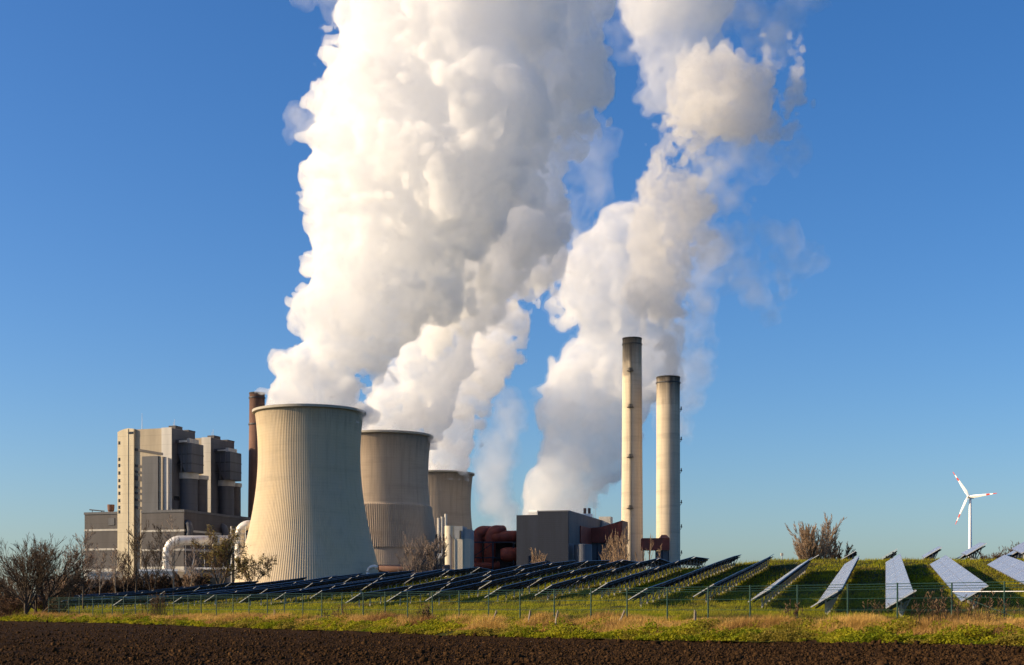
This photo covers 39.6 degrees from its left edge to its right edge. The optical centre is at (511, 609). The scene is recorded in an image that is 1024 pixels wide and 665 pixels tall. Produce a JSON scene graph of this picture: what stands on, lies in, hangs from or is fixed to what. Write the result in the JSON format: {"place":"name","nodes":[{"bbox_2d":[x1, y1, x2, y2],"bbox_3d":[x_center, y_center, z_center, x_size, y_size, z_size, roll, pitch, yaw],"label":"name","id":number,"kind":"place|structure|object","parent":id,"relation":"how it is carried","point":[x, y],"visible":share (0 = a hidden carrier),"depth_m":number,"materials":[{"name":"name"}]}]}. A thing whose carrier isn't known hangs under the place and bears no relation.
{"place":"outdoors","nodes":[
{"label":"outdoors","id":0,"kind":"place"},
{"bbox_2d":[84,419,250,586],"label":"boiler house","id":1,"kind":"structure","parent":0,"point":[186,479],"depth_m":887.87,"materials":[{"name":"concrete"}]},
{"bbox_2d":[235,404,379,582],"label":"cooling tower","id":2,"kind":"structure","parent":0,"point":[309,521],"depth_m":772.64,"materials":[{"name":"concrete"}]},
{"bbox_2d":[0,620,1023,664],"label":"field","id":3,"kind":"structure","parent":0,"point":[140,627],"depth_m":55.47,"materials":[{"name":"soil"}]},
{"bbox_2d":[0,0,1023,624],"label":"sky","id":4,"kind":"structure","parent":0,"point":[451,221],"materials":[{"name":"blue"}]},
{"bbox_2d":[1,557,1023,646],"bbox_3d":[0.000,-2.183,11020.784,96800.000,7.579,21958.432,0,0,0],"label":"hillside","id":5,"kind":"structure","parent":0,"point":[790,567],"depth_m":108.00,"materials":[{"name":"green plant"}]},
{"bbox_2d":[0,594,17,617],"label":"brush","id":6,"kind":"object","parent":5,"relation":"on","point":[3,608],"visible":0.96,"depth_m":132.82,"materials":[{"name":"brown plant"}]},
{"bbox_2d":[5,592,32,614],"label":"brush","id":7,"kind":"object","parent":5,"relation":"on","point":[17,607],"visible":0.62,"depth_m":134.66,"materials":[{"name":"brown plant"}]},
{"bbox_2d":[0,533,69,614],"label":"bare tree","id":8,"kind":"object","parent":5,"relation":"on","point":[26,602],"visible":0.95,"depth_m":130.67,"materials":[{"name":"brown plant"}]},
{"bbox_2d":[0,534,97,613],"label":"bare tree","id":9,"kind":"object","parent":5,"relation":"on","point":[69,585],"visible":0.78,"depth_m":132.48,"materials":[{"name":"brown plant"}]},
{"bbox_2d":[33,576,71,607],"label":"shrub","id":10,"kind":"object","parent":5,"relation":"on","point":[48,591],"visible":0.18,"depth_m":199.67,"materials":[{"name":"brown plant"}]},
{"bbox_2d":[26,542,93,607],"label":"bare tree","id":11,"kind":"object","parent":5,"relation":"on","point":[80,562],"visible":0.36,"depth_m":149.60,"materials":[{"name":"brown plant"}]},
{"bbox_2d":[66,524,105,608],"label":"bare tree","id":12,"kind":"object","parent":5,"relation":"on","point":[86,539],"visible":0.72,"depth_m":170.26,"materials":[{"name":"brown plant"}]},
{"bbox_2d":[84,576,101,593],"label":"shrub","id":13,"kind":"object","parent":5,"relation":"on","point":[88,582],"visible":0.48,"depth_m":344.12,"materials":[{"name":"brown plant"}]},
{"bbox_2d":[91,543,111,593],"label":"bare tree","id":14,"kind":"object","parent":5,"relation":"on","point":[104,573],"visible":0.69,"depth_m":299.75,"materials":[{"name":"brown plant"}]},
{"bbox_2d":[108,544,124,592],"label":"bare tree","id":15,"kind":"object","parent":5,"relation":"on","point":[114,552],"visible":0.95,"depth_m":309.72,"materials":[{"name":"brown plant"}]},
{"bbox_2d":[108,549,135,591],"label":"bare tree","id":16,"kind":"object","parent":5,"relation":"on","point":[126,574],"visible":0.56,"depth_m":329.42,"materials":[{"name":"brown plant"}]},
{"bbox_2d":[111,577,134,592],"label":"shrub","id":17,"kind":"object","parent":5,"relation":"on","point":[119,589],"visible":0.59,"depth_m":351.32,"materials":[{"name":"brown plant"}]},
{"bbox_2d":[118,515,152,591],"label":"bare tree","id":18,"kind":"object","parent":5,"relation":"on","point":[129,557],"visible":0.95,"depth_m":299.71,"materials":[{"name":"brown plant"}]},
{"bbox_2d":[113,595,172,606],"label":"solar table","id":19,"kind":"object","parent":5,"relation":"on","point":[119,603],"visible":0.41,"depth_m":167.81,"materials":[{"name":"glass"}]},
{"bbox_2d":[126,524,165,590],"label":"bare tree","id":20,"kind":"object","parent":5,"relation":"on","point":[153,555],"visible":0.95,"depth_m":299.41,"materials":[{"name":"brown plant"}]},
{"bbox_2d":[145,573,167,589],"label":"shrub","id":21,"kind":"object","parent":5,"relation":"on","point":[152,578],"visible":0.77,"depth_m":344.05,"materials":[{"name":"brown plant"}]},
{"bbox_2d":[140,590,173,615],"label":"weed stalks","id":22,"kind":"object","parent":5,"relation":"on","point":[154,606],"visible":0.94,"depth_m":111.22,"materials":[{"name":"brown plant"}]},
{"bbox_2d":[139,569,184,583],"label":"shed","id":23,"kind":"structure","parent":5,"relation":"on","point":[180,572],"depth_m":800.00,"materials":[{"name":"white paint"}]},
{"bbox_2d":[156,571,174,588],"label":"shrub","id":24,"kind":"object","parent":5,"relation":"on","point":[168,585],"visible":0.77,"depth_m":344.13,"materials":[{"name":"brown plant"}]},
{"bbox_2d":[151,513,183,587],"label":"bare tree","id":25,"kind":"object","parent":5,"relation":"on","point":[169,550],"visible":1,"depth_m":298.97,"materials":[{"name":"brown plant"}]},
{"bbox_2d":[182,571,201,587],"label":"shrub","id":26,"kind":"object","parent":5,"relation":"on","point":[187,578],"visible":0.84,"depth_m":334.34,"materials":[{"name":"brown plant"}]},
{"bbox_2d":[183,548,203,585],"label":"bare tree","id":27,"kind":"object","parent":5,"relation":"on","point":[195,561],"visible":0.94,"depth_m":319.95,"materials":[{"name":"brown plant"}]},
{"bbox_2d":[162,535,230,575],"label":"silver pipe","id":28,"kind":"object","parent":5,"relation":"on","point":[186,540],"visible":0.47,"depth_m":827.19,"materials":[{"name":"metal"}]},
{"bbox_2d":[174,590,235,605],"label":"solar table","id":29,"kind":"object","parent":5,"relation":"on","point":[205,597],"visible":0.53,"depth_m":166.44,"materials":[{"name":"glass"}]},
{"bbox_2d":[194,567,234,584],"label":"shed","id":30,"kind":"structure","parent":5,"relation":"on","point":[227,580],"depth_m":815.00,"materials":[{"name":"white paint"}]},
{"bbox_2d":[191,524,263,587],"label":"bare tree","id":31,"kind":"object","parent":5,"relation":"on","point":[223,547],"visible":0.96,"depth_m":309.45,"materials":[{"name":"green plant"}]},
{"bbox_2d":[204,588,265,604],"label":"solar table","id":32,"kind":"object","parent":5,"relation":"on","point":[230,595],"visible":0.69,"depth_m":165.11,"materials":[{"name":"glass"}]},
{"bbox_2d":[230,520,250,582],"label":"silver pipe","id":33,"kind":"object","parent":5,"relation":"on","point":[243,527],"visible":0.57,"depth_m":812.44,"materials":[{"name":"metal"}]},
{"bbox_2d":[232,553,276,581],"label":"bush","id":34,"kind":"object","parent":5,"relation":"on","point":[243,568],"visible":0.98,"depth_m":300.36,"materials":[{"name":"green plant"}]},
{"bbox_2d":[248,392,264,516],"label":"chimney","id":35,"kind":"object","parent":5,"relation":"on","point":[256,399],"visible":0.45,"depth_m":955.05,"materials":[{"name":"concrete"}]},
{"bbox_2d":[239,588,300,605],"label":"solar table","id":36,"kind":"object","parent":5,"relation":"on","point":[264,595],"visible":0.56,"depth_m":146.91,"materials":[{"name":"glass"}]},
{"bbox_2d":[260,583,310,593],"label":"solar table","id":37,"kind":"object","parent":5,"relation":"on","point":[291,587],"visible":0.62,"depth_m":179.44,"materials":[{"name":"glass"}]},
{"bbox_2d":[275,585,334,601],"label":"solar table","id":38,"kind":"object","parent":5,"relation":"on","point":[315,590],"visible":0.63,"depth_m":149.74,"materials":[{"name":"glass"}]},
{"bbox_2d":[305,577,350,587],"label":"solar table","id":39,"kind":"object","parent":5,"relation":"on","point":[329,582],"visible":0.66,"depth_m":192.91,"materials":[{"name":"glass"}]},
{"bbox_2d":[311,583,369,598],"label":"solar table","id":40,"kind":"object","parent":5,"relation":"on","point":[340,590],"visible":0.77,"depth_m":147.32,"materials":[{"name":"glass"}]},
{"bbox_2d":[344,573,383,582],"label":"solar table","id":41,"kind":"object","parent":5,"relation":"on","point":[360,578],"visible":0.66,"depth_m":206.18,"materials":[{"name":"glass"}]},
{"bbox_2d":[346,585,411,606],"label":"solar table","id":42,"kind":"object","parent":5,"relation":"on","point":[394,591],"visible":0.68,"depth_m":124.09,"materials":[{"name":"glass"}]},
{"bbox_2d":[360,577,411,591],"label":"solar table","id":43,"kind":"object","parent":5,"relation":"on","point":[383,584],"visible":0.81,"depth_m":160.22,"materials":[{"name":"glass"}]},
{"bbox_2d":[360,430,435,572],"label":"cooling tower","id":44,"kind":"structure","parent":5,"relation":"on","point":[394,474],"depth_m":884.20,"materials":[{"name":"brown concrete"}]},
{"bbox_2d":[366,565,449,573],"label":"brown duct","id":45,"kind":"object","parent":5,"relation":"on","point":[387,568],"visible":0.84,"depth_m":769.67,"materials":[{"name":"metal"}]},
{"bbox_2d":[395,532,435,572],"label":"bare tree","id":46,"kind":"object","parent":5,"relation":"on","point":[421,565],"visible":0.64,"depth_m":419.80,"materials":[{"name":"brown plant"}]},
{"bbox_2d":[387,582,449,604],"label":"solar table","id":47,"kind":"object","parent":5,"relation":"on","point":[438,587],"visible":0.66,"depth_m":121.37,"materials":[{"name":"glass"}]},
{"bbox_2d":[405,570,447,585],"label":"solar table","id":48,"kind":"object","parent":5,"relation":"on","point":[425,577],"visible":0.88,"depth_m":174.12,"materials":[{"name":"glass"}]},
{"bbox_2d":[405,577,453,595],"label":"solar table","id":49,"kind":"object","parent":5,"relation":"on","point":[429,584],"visible":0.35,"depth_m":137.25,"materials":[{"name":"glass"}]},
{"bbox_2d":[416,533,448,570],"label":"bare tree","id":50,"kind":"object","parent":5,"relation":"on","point":[432,559],"visible":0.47,"depth_m":429.74,"materials":[{"name":"brown plant"}]},
{"bbox_2d":[435,514,446,577],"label":"flue stacks","id":51,"kind":"object","parent":5,"relation":"on","point":[441,535],"visible":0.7,"depth_m":883.38,"materials":[{"name":"metal"}]},
{"bbox_2d":[428,470,474,533],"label":"cooling tower","id":52,"kind":"structure","parent":5,"relation":"on","point":[450,493],"depth_m":1140.45,"materials":[{"name":"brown concrete"}]},
{"bbox_2d":[425,580,488,602],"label":"solar table","id":53,"kind":"object","parent":5,"relation":"on","point":[462,589],"visible":0.87,"depth_m":116.71,"materials":[{"name":"glass"}]},
{"bbox_2d":[439,567,477,578],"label":"solar table","id":54,"kind":"object","parent":5,"relation":"on","point":[459,571],"visible":0.85,"depth_m":187.71,"materials":[{"name":"glass"}]},
{"bbox_2d":[445,526,473,576],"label":"silo block","id":55,"kind":"structure","parent":5,"relation":"on","point":[459,540],"depth_m":857.35,"materials":[{"name":"concrete"}]},
{"bbox_2d":[440,575,488,590],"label":"solar table","id":56,"kind":"object","parent":5,"relation":"on","point":[464,582],"visible":0.65,"depth_m":134.57,"materials":[{"name":"glass"}]},
{"bbox_2d":[447,571,488,584],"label":"solar table","id":57,"kind":"object","parent":5,"relation":"on","point":[465,577],"visible":0.45,"depth_m":150.00,"materials":[{"name":"glass"}]},
{"bbox_2d":[474,525,515,569],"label":"red gas ducts","id":58,"kind":"object","parent":5,"relation":"on","point":[494,547],"visible":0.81,"depth_m":901.70,"materials":[{"name":"metal"}]},
{"bbox_2d":[481,568,523,581],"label":"solar table","id":59,"kind":"object","parent":5,"relation":"on","point":[502,575],"visible":0.6,"depth_m":147.69,"materials":[{"name":"glass"}]},
{"bbox_2d":[478,572,529,593],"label":"solar table","id":60,"kind":"object","parent":5,"relation":"on","point":[501,581],"visible":0.77,"depth_m":130.11,"materials":[{"name":"glass"}]},
{"bbox_2d":[0,612,1023,645],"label":"weeds","id":61,"kind":"object","parent":5,"relation":"on","point":[800,634],"visible":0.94,"depth_m":63.55,"materials":[{"name":"green plant"}]},
{"bbox_2d":[0,608,1023,638],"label":"long dry grass","id":62,"kind":"structure","parent":5,"relation":"on","point":[857,622],"depth_m":67.21,"materials":[{"name":"plant"}]},
{"bbox_2d":[485,577,539,599],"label":"solar table","id":63,"kind":"object","parent":5,"relation":"on","point":[515,586],"visible":0.84,"depth_m":114.43,"materials":[{"name":"glass"}]},
{"bbox_2d":[514,563,550,575],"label":"solar table","id":64,"kind":"object","parent":5,"relation":"on","point":[535,568],"visible":0.59,"depth_m":160.92,"materials":[{"name":"glass"}]},
{"bbox_2d":[48,581,1023,620],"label":"fence","id":65,"kind":"object","parent":5,"relation":"on","point":[554,600],"visible":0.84,"depth_m":72.75,"materials":[{"name":"metal"}]},
{"bbox_2d":[519,565,560,580],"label":"solar table","id":66,"kind":"object","parent":5,"relation":"on","point":[535,574],"visible":0.68,"depth_m":144.43,"materials":[{"name":"glass"}]},
{"bbox_2d":[527,570,572,588],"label":"solar table","id":67,"kind":"object","parent":5,"relation":"on","point":[551,578],"visible":0.74,"depth_m":126.18,"materials":[{"name":"glass"}]},
{"bbox_2d":[536,575,586,599],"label":"solar table","id":68,"kind":"object","parent":5,"relation":"on","point":[566,583],"visible":0.7,"depth_m":111.03,"materials":[{"name":"glass"}]},
{"bbox_2d":[550,560,586,573],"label":"solar table","id":69,"kind":"object","parent":5,"relation":"on","point":[569,566],"visible":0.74,"depth_m":157.71,"materials":[{"name":"glass"}]},
{"bbox_2d":[562,565,598,579],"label":"solar table","id":70,"kind":"object","parent":5,"relation":"on","point":[582,571],"visible":0.69,"depth_m":138.86,"materials":[{"name":"glass"}]},
{"bbox_2d":[578,560,609,567],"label":"solar table","id":71,"kind":"object","parent":5,"relation":"on","point":[592,563],"visible":0.56,"depth_m":169.93,"materials":[{"name":"glass"}]},
{"bbox_2d":[577,568,614,589],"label":"solar table","id":72,"kind":"object","parent":5,"relation":"on","point":[594,577],"visible":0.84,"depth_m":123.47,"materials":[{"name":"glass"}]},
{"bbox_2d":[574,520,627,568],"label":"red annex","id":73,"kind":"object","parent":5,"relation":"on","point":[593,540],"visible":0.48,"depth_m":928.27,"materials":[{"name":"paint"}]},
{"bbox_2d":[590,559,622,572],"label":"solar table","id":74,"kind":"object","parent":5,"relation":"on","point":[610,565],"visible":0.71,"depth_m":151.38,"materials":[{"name":"glass"}]},
{"bbox_2d":[589,573,635,597],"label":"solar table","id":75,"kind":"object","parent":5,"relation":"on","point":[617,582],"visible":0.79,"depth_m":105.63,"materials":[{"name":"glass"}]},
{"bbox_2d":[609,526,626,568],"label":"tree","id":76,"kind":"object","parent":5,"relation":"on","point":[617,553],"visible":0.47,"depth_m":463.41,"materials":[{"name":"plant"}]},
{"bbox_2d":[601,562,637,580],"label":"solar table","id":77,"kind":"object","parent":5,"relation":"on","point":[623,569],"visible":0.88,"depth_m":135.77,"materials":[{"name":"glass"}]},
{"bbox_2d":[621,337,642,569],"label":"chimney","id":78,"kind":"object","parent":5,"relation":"on","point":[632,498],"visible":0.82,"depth_m":993.71,"materials":[{"name":"concrete"}]},
{"bbox_2d":[624,566,657,588],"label":"solar table","id":79,"kind":"object","parent":5,"relation":"on","point":[639,575],"visible":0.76,"depth_m":118.69,"materials":[{"name":"glass"}]},
{"bbox_2d":[629,558,657,572],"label":"solar table","id":80,"kind":"object","parent":5,"relation":"on","point":[643,564],"visible":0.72,"depth_m":148.12,"materials":[{"name":"glass"}]},
{"bbox_2d":[628,582,664,607],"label":"solar table","id":81,"kind":"object","parent":5,"relation":"on","point":[651,589],"visible":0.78,"depth_m":91.25,"materials":[{"name":"glass"}]},
{"bbox_2d":[649,560,677,578],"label":"solar table","id":82,"kind":"object","parent":5,"relation":"on","point":[665,567],"visible":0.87,"depth_m":130.23,"materials":[{"name":"glass"}]},
{"bbox_2d":[654,576,680,597],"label":"solar table","id":83,"kind":"object","parent":5,"relation":"on","point":[668,583],"visible":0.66,"depth_m":99.02,"materials":[{"name":"glass"}]},
{"bbox_2d":[656,375,681,567],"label":"chimney","id":84,"kind":"object","parent":5,"relation":"on","point":[668,470],"visible":0.8,"depth_m":977.94,"materials":[{"name":"concrete"}]},
{"bbox_2d":[684,557,708,567],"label":"solar table","id":85,"kind":"object","parent":5,"relation":"on","point":[697,561],"visible":0.76,"depth_m":153.40,"materials":[{"name":"glass"}]},
{"bbox_2d":[694,578,725,602],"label":"solar table","id":86,"kind":"object","parent":5,"relation":"on","point":[712,586],"visible":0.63,"depth_m":89.59,"materials":[{"name":"glass"}]},
{"bbox_2d":[748,581,780,607],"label":"solar table","id":87,"kind":"object","parent":5,"relation":"on","point":[760,595],"visible":0.64,"depth_m":81.44,"materials":[{"name":"metal"}]},
{"bbox_2d":[785,513,846,559],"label":"willow tree","id":88,"kind":"object","parent":5,"relation":"on","point":[808,543],"visible":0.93,"depth_m":233.62,"materials":[{"name":"brown plant"}]},
{"bbox_2d":[811,588,842,614],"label":"solar table","id":89,"kind":"object","parent":5,"relation":"on","point":[830,605],"visible":0.81,"depth_m":71.00,"materials":[{"name":"metal"}]},
{"bbox_2d":[821,538,854,559],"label":"willow tree","id":90,"kind":"object","parent":5,"relation":"on","point":[838,555],"visible":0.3,"depth_m":239.34,"materials":[{"name":"plant"}]},
{"bbox_2d":[885,577,909,597],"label":"solar table","id":91,"kind":"object","parent":5,"relation":"on","point":[890,590],"visible":0.37,"depth_m":81.63,"materials":[{"name":"metal"}]},
{"bbox_2d":[885,584,912,611],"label":"solar table","id":92,"kind":"object","parent":5,"relation":"on","point":[903,591],"visible":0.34,"depth_m":73.58,"materials":[{"name":"metal"}]},
{"bbox_2d":[885,590,916,616],"bbox_3d":[18.183,-0.067,66.592,1.347,1.734,7.834,0,0,15],"label":"solar table","id":93,"kind":"object","parent":5,"relation":"on","point":[907,598],"visible":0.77,"depth_m":64.06,"materials":[{"name":"metal"}]},
{"bbox_2d":[913,586,953,617],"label":"weed stalks","id":94,"kind":"object","parent":5,"relation":"on","point":[928,599],"visible":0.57,"depth_m":57.53,"materials":[{"name":"plant"}]},
{"bbox_2d":[939,564,963,579],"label":"solar table","id":95,"kind":"object","parent":5,"relation":"on","point":[951,572],"visible":0.59,"depth_m":95.97,"materials":[{"name":"metal"}]},
{"bbox_2d":[943,568,969,584],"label":"solar table","id":96,"kind":"object","parent":5,"relation":"on","point":[959,575],"visible":0.58,"depth_m":88.87,"materials":[{"name":"metal"}]},
{"bbox_2d":[910,588,1008,628],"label":"weed stalks","id":97,"kind":"object","parent":5,"relation":"on","point":[937,608],"visible":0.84,"depth_m":53.91,"materials":[{"name":"brown plant"}]},
{"bbox_2d":[948,573,978,592],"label":"solar table","id":98,"kind":"object","parent":5,"relation":"on","point":[970,577],"visible":0.49,"depth_m":81.55,"materials":[{"name":"metal"}]},
{"bbox_2d":[954,579,988,607],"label":"solar table","id":99,"kind":"object","parent":5,"relation":"on","point":[972,588],"visible":0.55,"depth_m":73.37,"materials":[{"name":"metal"}]},
{"bbox_2d":[961,542,986,559],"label":"solar table","id":100,"kind":"object","parent":5,"relation":"on","point":[977,547],"visible":0.86,"depth_m":138.45,"materials":[{"name":"glass"}]},
{"bbox_2d":[953,472,995,559],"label":"wind turbine","id":101,"kind":"object","parent":5,"relation":"on","point":[970,497],"visible":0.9,"depth_m":1498.75,"materials":[{"name":"white paint"}]},
{"bbox_2d":[950,594,1019,617],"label":"weed stalks","id":102,"kind":"object","parent":5,"relation":"on","point":[989,605],"visible":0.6,"depth_m":56.37,"materials":[{"name":"brown plant"}]},
{"bbox_2d":[987,555,1011,567],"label":"solar table","id":103,"kind":"object","parent":5,"relation":"on","point":[998,561],"visible":0.64,"depth_m":109.10,"materials":[{"name":"metal"}]},
{"bbox_2d":[994,557,1020,577],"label":"solar table","id":104,"kind":"object","parent":5,"relation":"on","point":[1007,564],"visible":0.62,"depth_m":101.86,"materials":[{"name":"metal"}]},
{"bbox_2d":[1002,561,1023,583],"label":"solar table","id":105,"kind":"object","parent":5,"relation":"on","point":[1015,569],"visible":0.67,"depth_m":95.25,"materials":[{"name":"metal"}]},
{"bbox_2d":[516,508,612,569],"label":"building","id":106,"kind":"structure","parent":0,"point":[554,535],"depth_m":875.21,"materials":[{"name":"metal"}]},
{"bbox_2d":[641,535,669,560],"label":"red bridge house","id":107,"kind":"structure","parent":0,"point":[664,540],"depth_m":905.00,"materials":[{"name":"paint"}]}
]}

